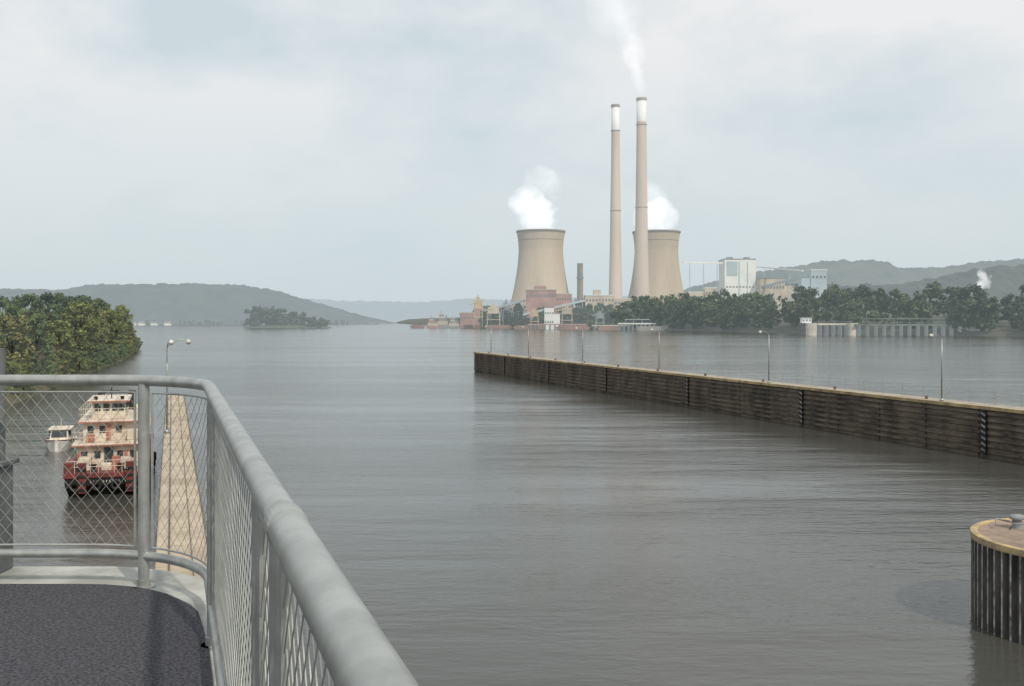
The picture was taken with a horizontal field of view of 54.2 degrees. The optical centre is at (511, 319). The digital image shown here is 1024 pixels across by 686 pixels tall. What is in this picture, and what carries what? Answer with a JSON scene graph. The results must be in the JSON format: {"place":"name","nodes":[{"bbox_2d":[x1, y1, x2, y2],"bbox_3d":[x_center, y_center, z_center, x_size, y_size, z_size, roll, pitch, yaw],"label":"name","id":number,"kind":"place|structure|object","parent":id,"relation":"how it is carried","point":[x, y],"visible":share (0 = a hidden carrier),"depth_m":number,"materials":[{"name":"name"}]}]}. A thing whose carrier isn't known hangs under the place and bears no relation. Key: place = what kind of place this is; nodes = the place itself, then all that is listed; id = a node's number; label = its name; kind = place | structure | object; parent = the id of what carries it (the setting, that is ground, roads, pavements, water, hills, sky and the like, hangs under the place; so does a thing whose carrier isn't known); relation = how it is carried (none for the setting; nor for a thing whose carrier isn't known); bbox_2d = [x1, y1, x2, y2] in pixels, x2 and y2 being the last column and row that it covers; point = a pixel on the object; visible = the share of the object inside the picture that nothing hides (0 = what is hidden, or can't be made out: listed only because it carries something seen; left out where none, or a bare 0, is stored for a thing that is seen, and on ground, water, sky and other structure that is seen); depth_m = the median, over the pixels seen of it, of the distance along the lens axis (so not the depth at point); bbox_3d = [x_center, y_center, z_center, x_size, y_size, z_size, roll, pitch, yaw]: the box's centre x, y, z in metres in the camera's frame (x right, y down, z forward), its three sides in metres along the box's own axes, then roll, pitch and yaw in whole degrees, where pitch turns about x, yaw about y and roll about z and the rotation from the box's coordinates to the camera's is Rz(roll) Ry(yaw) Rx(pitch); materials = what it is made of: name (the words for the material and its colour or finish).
{"place":"outdoors","nodes":[
{"label":"outdoors","id":0,"kind":"place"},
{"bbox_2d":[5,345,137,406],"bbox_3d":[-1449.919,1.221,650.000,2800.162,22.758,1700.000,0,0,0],"label":"bank ground","id":1,"kind":"structure","parent":0,"point":[11,398],"depth_m":171.39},
{"bbox_2d":[0,299,19,353],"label":"deciduous tree","id":2,"kind":"object","parent":1,"relation":"on","point":[2,303],"visible":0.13,"depth_m":215.05,"materials":[{"name":"green plant"}]},
{"bbox_2d":[5,360,25,396],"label":"shrub","id":3,"kind":"object","parent":1,"relation":"on","point":[13,364],"visible":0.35,"depth_m":150.11,"materials":[{"name":"green plant"}]},
{"bbox_2d":[0,305,35,359],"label":"deciduous tree","id":4,"kind":"object","parent":1,"relation":"on","point":[13,310],"visible":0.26,"depth_m":197.62,"materials":[{"name":"green plant"}]},
{"bbox_2d":[0,303,35,348],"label":"deciduous tree","id":5,"kind":"object","parent":1,"relation":"on","point":[9,304],"visible":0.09,"depth_m":208.00,"materials":[{"name":"green plant"}]},
{"bbox_2d":[0,313,36,373],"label":"deciduous tree","id":6,"kind":"object","parent":1,"relation":"on","point":[20,339],"visible":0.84,"depth_m":176.55,"materials":[{"name":"green plant"}]},
{"bbox_2d":[9,362,36,390],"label":"shrub","id":7,"kind":"object","parent":1,"relation":"on","point":[22,366],"visible":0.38,"depth_m":157.65,"materials":[{"name":"green plant"}]},
{"bbox_2d":[9,293,46,350],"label":"deciduous tree","id":8,"kind":"object","parent":1,"relation":"on","point":[22,302],"visible":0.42,"depth_m":228.50,"materials":[{"name":"green plant"}]},
{"bbox_2d":[13,312,55,374],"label":"deciduous tree","id":9,"kind":"object","parent":1,"relation":"on","point":[40,333],"visible":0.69,"depth_m":186.96,"materials":[{"name":"green plant"}]},
{"bbox_2d":[27,291,66,349],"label":"deciduous tree","id":10,"kind":"object","parent":1,"relation":"on","point":[51,300],"visible":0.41,"depth_m":265.26,"materials":[{"name":"green plant"}]},
{"bbox_2d":[40,364,55,387],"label":"shrub","id":11,"kind":"object","parent":1,"relation":"on","point":[47,368],"visible":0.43,"depth_m":175.84,"materials":[{"name":"green plant"}]},
{"bbox_2d":[37,353,59,374],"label":"shrub","id":12,"kind":"object","parent":1,"relation":"on","point":[46,362],"visible":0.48,"depth_m":185.93,"materials":[{"name":"green plant"}]},
{"bbox_2d":[44,357,63,374],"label":"shrub","id":13,"kind":"object","parent":1,"relation":"on","point":[58,359],"visible":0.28,"depth_m":195.43,"materials":[{"name":"green plant"}]},
{"bbox_2d":[42,292,68,330],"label":"deciduous tree","id":14,"kind":"object","parent":1,"relation":"on","point":[46,309],"visible":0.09,"depth_m":350.31,"materials":[{"name":"green plant"}]},
{"bbox_2d":[40,319,77,372],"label":"deciduous tree","id":15,"kind":"object","parent":1,"relation":"on","point":[61,326],"visible":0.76,"depth_m":200.23,"materials":[{"name":"green plant"}]},
{"bbox_2d":[57,364,70,374],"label":"shrub","id":16,"kind":"object","parent":1,"relation":"on","point":[66,371],"visible":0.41,"depth_m":202.61,"materials":[{"name":"green plant"}]},
{"bbox_2d":[59,296,73,335],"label":"deciduous tree","id":17,"kind":"object","parent":1,"relation":"on","point":[66,301],"visible":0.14,"depth_m":329.44,"materials":[{"name":"green plant"}]},
{"bbox_2d":[54,301,95,355],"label":"deciduous tree","id":18,"kind":"object","parent":1,"relation":"on","point":[76,338],"visible":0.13,"depth_m":234.60,"materials":[{"name":"green plant"}]},
{"bbox_2d":[69,350,92,374],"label":"shrub","id":19,"kind":"object","parent":1,"relation":"on","point":[85,362],"visible":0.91,"depth_m":206.82,"materials":[{"name":"green plant"}]},
{"bbox_2d":[55,300,109,365],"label":"deciduous tree","id":20,"kind":"object","parent":1,"relation":"on","point":[76,317],"visible":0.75,"depth_m":224.53,"materials":[{"name":"green plant"}]},
{"bbox_2d":[73,295,98,327],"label":"deciduous tree","id":21,"kind":"object","parent":1,"relation":"on","point":[84,298],"visible":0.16,"depth_m":301.59,"materials":[{"name":"green plant"}]},
{"bbox_2d":[72,314,100,351],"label":"deciduous tree","id":22,"kind":"object","parent":1,"relation":"on","point":[96,343],"visible":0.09,"depth_m":245.93,"materials":[{"name":"green plant"}]},
{"bbox_2d":[90,351,102,369],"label":"shrub","id":23,"kind":"object","parent":1,"relation":"on","point":[96,361],"visible":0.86,"depth_m":238.99,"materials":[{"name":"green plant"}]},
{"bbox_2d":[88,327,108,352],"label":"deciduous tree","id":24,"kind":"object","parent":1,"relation":"on","point":[103,337],"visible":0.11,"depth_m":271.82,"materials":[{"name":"green plant"}]},
{"bbox_2d":[87,309,110,356],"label":"deciduous tree","id":25,"kind":"object","parent":1,"relation":"on","point":[101,315],"visible":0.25,"depth_m":276.37,"materials":[{"name":"green plant"}]},
{"bbox_2d":[94,298,106,311],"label":"deciduous tree","id":26,"kind":"object","parent":1,"relation":"on","point":[101,302],"visible":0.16,"depth_m":361.61,"materials":[{"name":"green plant"}]},
{"bbox_2d":[97,346,110,367],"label":"shrub","id":27,"kind":"object","parent":1,"relation":"on","point":[103,354],"visible":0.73,"depth_m":250.72,"materials":[{"name":"green plant"}]},
{"bbox_2d":[98,343,110,364],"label":"shrub","id":28,"kind":"object","parent":1,"relation":"on","point":[108,354],"visible":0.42,"depth_m":260.27,"materials":[{"name":"green plant"}]},
{"bbox_2d":[102,309,121,345],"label":"deciduous tree","id":29,"kind":"object","parent":1,"relation":"on","point":[113,319],"visible":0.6,"depth_m":307.74,"materials":[{"name":"green plant"}]},
{"bbox_2d":[104,312,127,346],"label":"deciduous tree","id":30,"kind":"object","parent":1,"relation":"on","point":[122,326],"visible":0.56,"depth_m":310.98,"materials":[{"name":"green plant"}]},
{"bbox_2d":[108,311,132,335],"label":"deciduous tree","id":31,"kind":"object","parent":1,"relation":"on","point":[129,322],"visible":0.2,"depth_m":358.12,"materials":[{"name":"green plant"}]},
{"bbox_2d":[115,344,125,359],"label":"shrub","id":32,"kind":"object","parent":1,"relation":"on","point":[121,352],"visible":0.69,"depth_m":297.36,"materials":[{"name":"green plant"}]},
{"bbox_2d":[115,304,133,340],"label":"deciduous tree","id":33,"kind":"object","parent":1,"relation":"on","point":[121,307],"visible":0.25,"depth_m":385.90,"materials":[{"name":"green plant"}]},
{"bbox_2d":[126,339,134,354],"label":"shrub","id":34,"kind":"object","parent":1,"relation":"on","point":[131,345],"visible":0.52,"depth_m":338.60,"materials":[{"name":"green plant"}]},
{"bbox_2d":[127,323,137,342],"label":"deciduous tree","id":35,"kind":"object","parent":1,"relation":"on","point":[131,337],"visible":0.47,"depth_m":372.12,"materials":[{"name":"green plant"}]},
{"bbox_2d":[0,283,395,324],"bbox_3d":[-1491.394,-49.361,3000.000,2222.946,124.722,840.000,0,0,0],"label":"hills","id":36,"kind":"structure","parent":0,"point":[226,304],"depth_m":2786.07,"materials":[{"name":"plant"}]},
{"bbox_2d":[243,325,330,327],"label":"island","id":37,"kind":"structure","parent":0,"point":[281,326],"depth_m":1466.48,"materials":[{"name":"soil"}]},
{"bbox_2d":[243,306,328,327],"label":"island tree mass","id":38,"kind":"object","parent":37,"relation":"on","point":[259,315],"visible":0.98,"depth_m":1479.34,"materials":[{"name":"green plant"}]},
{"bbox_2d":[0,288,627,321],"bbox_3d":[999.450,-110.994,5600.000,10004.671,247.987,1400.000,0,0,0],"label":"hills","id":39,"kind":"structure","parent":0,"point":[391,311],"depth_m":5256.43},
{"bbox_2d":[0,0,1023,301],"label":"sky","id":40,"kind":"structure","parent":0,"point":[337,150],"materials":[{"name":"grey"}]},
{"bbox_2d":[5,323,1023,685],"bbox_3d":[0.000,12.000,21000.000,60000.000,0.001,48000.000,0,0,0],"label":"river water","id":41,"kind":"structure","parent":0,"point":[469,525],"depth_m":66.12,"materials":[{"name":"grey liquid"}]},
{"bbox_2d":[43,425,76,452],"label":"cabin cruiser","id":42,"kind":"object","parent":41,"relation":"on","point":[56,434],"visible":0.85,"depth_m":92.48,"materials":[{"name":"white paint"}]},
{"bbox_2d":[49,429,72,437],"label":"windows","id":43,"kind":"structure","parent":42,"relation":"in","point":[54,434],"depth_m":92.67,"materials":[{"name":"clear glass"}]},
{"bbox_2d":[63,387,155,495],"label":"towboat","id":44,"kind":"object","parent":41,"relation":"on","point":[93,449],"visible":0.62,"depth_m":71.02,"materials":[{"name":"white paint"}]},
{"bbox_2d":[81,402,133,461],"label":"windows","id":45,"kind":"structure","parent":44,"relation":"in","point":[106,449],"depth_m":71.81,"materials":[{"name":"black glass"}]},
{"bbox_2d":[0,566,243,685],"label":"observation platform","id":46,"kind":"structure","parent":41,"relation":"in","point":[85,626],"depth_m":4.86,"materials":[{"name":"concrete"}]},
{"bbox_2d":[0,348,19,573],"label":"electrical cabinet","id":47,"kind":"object","parent":46,"relation":"on","point":[6,564],"visible":0.94,"depth_m":5.99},
{"bbox_2d":[0,375,418,685],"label":"guard railing","id":48,"kind":"object","parent":46,"relation":"on","point":[290,556],"visible":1,"depth_m":2.56,"materials":[{"name":"metal"}]},
{"bbox_2d":[133,319,348,324],"bbox_3d":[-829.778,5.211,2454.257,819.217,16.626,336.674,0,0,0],"label":"buildings","id":49,"kind":"structure","parent":41,"relation":"on","point":[336,321],"depth_m":2571.39,"materials":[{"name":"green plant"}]},
{"bbox_2d":[426,317,439,327],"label":"moored towboat","id":50,"kind":"object","parent":41,"relation":"on","point":[432,323],"visible":0.96,"depth_m":1481.00,"materials":[{"name":"white metal"}]},
{"bbox_2d":[438,314,448,327],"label":"moored towboat","id":51,"kind":"object","parent":41,"relation":"on","point":[442,322],"visible":0.89,"depth_m":1521.00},
{"bbox_2d":[447,318,460,327],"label":"moored towboat","id":52,"kind":"object","parent":41,"relation":"on","point":[453,323],"visible":0.94,"depth_m":1471.00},
{"bbox_2d":[485,325,511,328],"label":"coal barge","id":53,"kind":"object","parent":41,"relation":"on","point":[500,327],"visible":0.93,"depth_m":1392.00},
{"bbox_2d":[514,325,543,328],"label":"coal barge","id":54,"kind":"object","parent":41,"relation":"on","point":[525,327],"visible":0.54,"depth_m":1330.00},
{"bbox_2d":[527,307,538,327],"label":"coal unloader","id":55,"kind":"object","parent":54,"relation":"on","point":[534,312],"visible":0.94,"depth_m":1325.60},
{"bbox_2d":[528,324,586,328],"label":"loading dock","id":56,"kind":"object","parent":41,"relation":"in","point":[552,324],"visible":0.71,"depth_m":1265.00,"materials":[{"name":"grey concrete"}]},
{"bbox_2d":[556,326,589,329],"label":"coal barge","id":57,"kind":"object","parent":41,"relation":"on","point":[571,327],"visible":1,"depth_m":1260.00},
{"bbox_2d":[597,326,618,329],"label":"coal barge","id":58,"kind":"object","parent":41,"relation":"on","point":[607,328],"visible":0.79,"depth_m":1170.00},
{"bbox_2d":[618,322,655,329],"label":"loading dock","id":59,"kind":"object","parent":41,"relation":"in","point":[624,323],"visible":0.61,"depth_m":1150.13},
{"bbox_2d":[636,326,667,330],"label":"coal barge","id":60,"kind":"object","parent":41,"relation":"on","point":[649,328],"visible":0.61,"depth_m":1125.00},
{"bbox_2d":[474,353,1023,462],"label":"guide wall","id":61,"kind":"structure","parent":41,"relation":"in","point":[902,423],"depth_m":111.67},
{"bbox_2d":[480,354,979,455],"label":"joints","id":62,"kind":"object","parent":61,"relation":"attached to","point":[838,409],"visible":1,"depth_m":100.72,"materials":[{"name":"black paint"}]},
{"bbox_2d":[503,357,986,453],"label":"ladder recess markers","id":63,"kind":"object","parent":61,"relation":"attached to","point":[983,431],"visible":1,"depth_m":112.67,"materials":[{"name":"black paint"}]},
{"bbox_2d":[474,354,1023,458],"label":"armour strips","id":64,"kind":"object","parent":61,"relation":"on","point":[906,421],"visible":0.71,"depth_m":111.09,"materials":[{"name":"metal"}]},
{"bbox_2d":[479,352,1023,409],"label":"wall coping","id":65,"kind":"object","parent":61,"relation":"on","point":[934,399],"depth_m":114.00,"materials":[{"name":"concrete"}]},
{"bbox_2d":[473,352,1023,413],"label":"edge stripe","id":66,"kind":"object","parent":65,"relation":"on","point":[884,396],"visible":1,"depth_m":111.17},
{"bbox_2d":[759,331,770,382],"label":"street lamp","id":67,"kind":"object","parent":66,"relation":"on","point":[760,332],"visible":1,"depth_m":119.76,"materials":[{"name":"metal"}]},
{"bbox_2d":[929,334,943,400],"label":"street lamp","id":68,"kind":"object","parent":66,"relation":"on","point":[931,336],"visible":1,"depth_m":92.84,"materials":[{"name":"metal"}]},
{"bbox_2d":[490,348,1023,406],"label":"wall handrail","id":69,"kind":"object","parent":65,"relation":"on","point":[775,377],"depth_m":117.45,"materials":[{"name":"metal"}]},
{"bbox_2d":[817,322,846,335],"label":"mooring dock","id":70,"kind":"object","parent":41,"relation":"in","point":[826,329],"visible":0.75,"depth_m":772.24,"materials":[{"name":"concrete"}]},
{"bbox_2d":[806,323,977,335],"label":"mooring cells","id":71,"kind":"object","parent":41,"relation":"in","point":[811,329],"visible":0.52,"depth_m":767.35,"materials":[{"name":"concrete"}]},
{"bbox_2d":[855,322,968,335],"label":"mooring dock","id":72,"kind":"object","parent":41,"relation":"in","point":[951,331],"visible":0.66,"depth_m":762.18,"materials":[{"name":"metal"}]},
{"bbox_2d":[862,316,946,323],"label":"dock pipe rack","id":73,"kind":"object","parent":72,"relation":"on","point":[897,318],"visible":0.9,"depth_m":765.00,"materials":[{"name":"metal"}]},
{"bbox_2d":[970,514,1023,644],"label":"sheet pile cell","id":74,"kind":"object","parent":41,"relation":"in","point":[997,576],"visible":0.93,"depth_m":38.44,"materials":[{"name":"metal"}]},
{"bbox_2d":[396,311,1023,336],"bbox_3d":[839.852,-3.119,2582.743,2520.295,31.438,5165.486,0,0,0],"label":"bank ground","id":75,"kind":"structure","parent":0,"point":[1003,328],"depth_m":906.40,"materials":[{"name":"plant"}]},
{"bbox_2d":[460,309,479,325],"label":"dock warehouse","id":76,"kind":"structure","parent":75,"relation":"on","point":[466,318],"depth_m":1500.00,"materials":[{"name":"pink brick"}]},
{"bbox_2d":[470,295,483,326],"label":"coal unloader","id":77,"kind":"object","parent":75,"relation":"on","point":[477,303],"visible":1,"depth_m":1416.00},
{"bbox_2d":[481,303,501,324],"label":"coal unloader","id":78,"kind":"object","parent":75,"relation":"on","point":[492,309],"visible":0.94,"depth_m":1401.00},
{"bbox_2d":[484,299,525,319],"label":"coal conveyor","id":79,"kind":"object","parent":75,"relation":"on","point":[524,300],"visible":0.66,"depth_m":1424.77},
{"bbox_2d":[501,298,510,321],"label":"coal unloader","id":80,"kind":"object","parent":75,"relation":"on","point":[506,308],"visible":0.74,"depth_m":1436.00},
{"bbox_2d":[510,229,568,312],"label":"cooling tower","id":81,"kind":"structure","parent":75,"relation":"on","point":[540,259],"depth_m":1528.77,"materials":[{"name":"concrete"}]},
{"bbox_2d":[458,301,632,325],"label":"distant tree line","id":82,"kind":"object","parent":75,"relation":"on","point":[585,314],"visible":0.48,"depth_m":1368.43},
{"bbox_2d":[525,286,571,317],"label":"turbine hall","id":83,"kind":"structure","parent":75,"relation":"on","point":[539,296],"depth_m":1400.00,"materials":[{"name":"concrete"}]},
{"bbox_2d":[527,294,570,299],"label":"windows","id":84,"kind":"structure","parent":83,"relation":"in","point":[527,294],"depth_m":1399.82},
{"bbox_2d":[544,308,559,328],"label":"walls","id":85,"kind":"structure","parent":75,"relation":"on","point":[553,317],"depth_m":1290.00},
{"bbox_2d":[523,299,584,318],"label":"coal conveyor","id":86,"kind":"object","parent":75,"relation":"on","point":[582,301],"visible":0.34,"depth_m":1383.25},
{"bbox_2d":[556,304,573,325],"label":"coal unloader","id":87,"kind":"object","parent":75,"relation":"on","point":[566,309],"visible":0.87,"depth_m":1306.00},
{"bbox_2d":[574,263,583,312],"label":"vent stack","id":88,"kind":"object","parent":75,"relation":"on","point":[580,277],"visible":0.84,"depth_m":1406.40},
{"bbox_2d":[592,310,604,327],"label":"coal unloader","id":89,"kind":"object","parent":75,"relation":"on","point":[599,314],"visible":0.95,"depth_m":1226.00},
{"bbox_2d":[584,290,630,310],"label":"walls","id":90,"kind":"structure","parent":75,"relation":"on","point":[606,303],"depth_m":1390.00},
{"bbox_2d":[609,104,621,297],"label":"smokestack","id":91,"kind":"object","parent":75,"relation":"on","point":[615,276],"visible":0.96,"depth_m":1443.97,"materials":[{"name":"concrete"}]},
{"bbox_2d":[634,97,648,299],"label":"smokestack","id":92,"kind":"object","parent":75,"relation":"on","point":[641,277],"visible":0.96,"depth_m":1452.86,"materials":[{"name":"concrete"}]},
{"bbox_2d":[628,229,683,302],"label":"cooling tower","id":93,"kind":"structure","parent":75,"relation":"on","point":[664,267],"depth_m":1566.02,"materials":[{"name":"concrete"}]},
{"bbox_2d":[688,288,716,303],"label":"walls","id":94,"kind":"structure","parent":75,"relation":"on","point":[703,293],"depth_m":1385.00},
{"bbox_2d":[683,262,723,291],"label":"coal conveyor","id":95,"kind":"object","parent":75,"relation":"on","point":[703,269],"visible":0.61,"depth_m":1415.15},
{"bbox_2d":[719,259,755,298],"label":"walls","id":96,"kind":"structure","parent":75,"relation":"on","point":[725,280],"depth_m":1420.00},
{"bbox_2d":[727,262,747,294],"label":"shaded bay","id":97,"kind":"object","parent":96,"relation":"attached to","point":[731,268],"visible":0.76,"depth_m":1419.40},
{"bbox_2d":[756,279,793,312],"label":"walls","id":98,"kind":"structure","parent":75,"relation":"on","point":[785,292],"depth_m":1400.00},
{"bbox_2d":[756,266,803,301],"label":"coal conveyor","id":99,"kind":"object","parent":75,"relation":"on","point":[780,269],"visible":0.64,"depth_m":1361.84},
{"bbox_2d":[756,275,808,308],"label":"coal conveyor","id":100,"kind":"object","parent":75,"relation":"on","point":[784,281],"visible":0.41,"depth_m":1352.13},
{"bbox_2d":[798,269,826,310],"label":"transfer tower","id":101,"kind":"structure","parent":75,"relation":"on","point":[816,278],"depth_m":1290.00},
{"bbox_2d":[610,281,1023,330],"bbox_3d":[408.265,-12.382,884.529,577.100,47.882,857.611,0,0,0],"label":"distant tree line","id":102,"kind":"object","parent":75,"relation":"on","point":[965,310],"visible":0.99,"depth_m":897.85,"materials":[{"name":"plant"}]},
{"bbox_2d":[684,258,1023,292],"bbox_3d":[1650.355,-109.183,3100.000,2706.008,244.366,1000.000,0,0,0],"label":"hills","id":103,"kind":"structure","parent":0,"point":[844,272],"depth_m":2989.17,"materials":[{"name":"plant"}]},
{"bbox_2d":[718,264,1023,311],"bbox_3d":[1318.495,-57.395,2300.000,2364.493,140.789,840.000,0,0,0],"label":"hills","id":104,"kind":"structure","parent":0,"point":[1000,282],"depth_m":2160.54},
{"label":"lock wall","id":105,"kind":"object","parent":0,"visible":0},
{"bbox_2d":[155,395,206,578],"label":"wall top","id":106,"kind":"structure","parent":105,"relation":"on","point":[164,517],"depth_m":42.90,"materials":[{"name":"concrete"}]},
{"bbox_2d":[164,339,190,433],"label":"street lamp","id":107,"kind":"object","parent":106,"relation":"on","point":[172,342],"visible":0.98,"depth_m":67.94,"materials":[{"name":"metal"}]},
{"bbox_2d":[153,395,206,575],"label":"edge angles","id":108,"kind":"object","parent":106,"relation":"attached to","point":[170,490],"visible":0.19,"depth_m":44.21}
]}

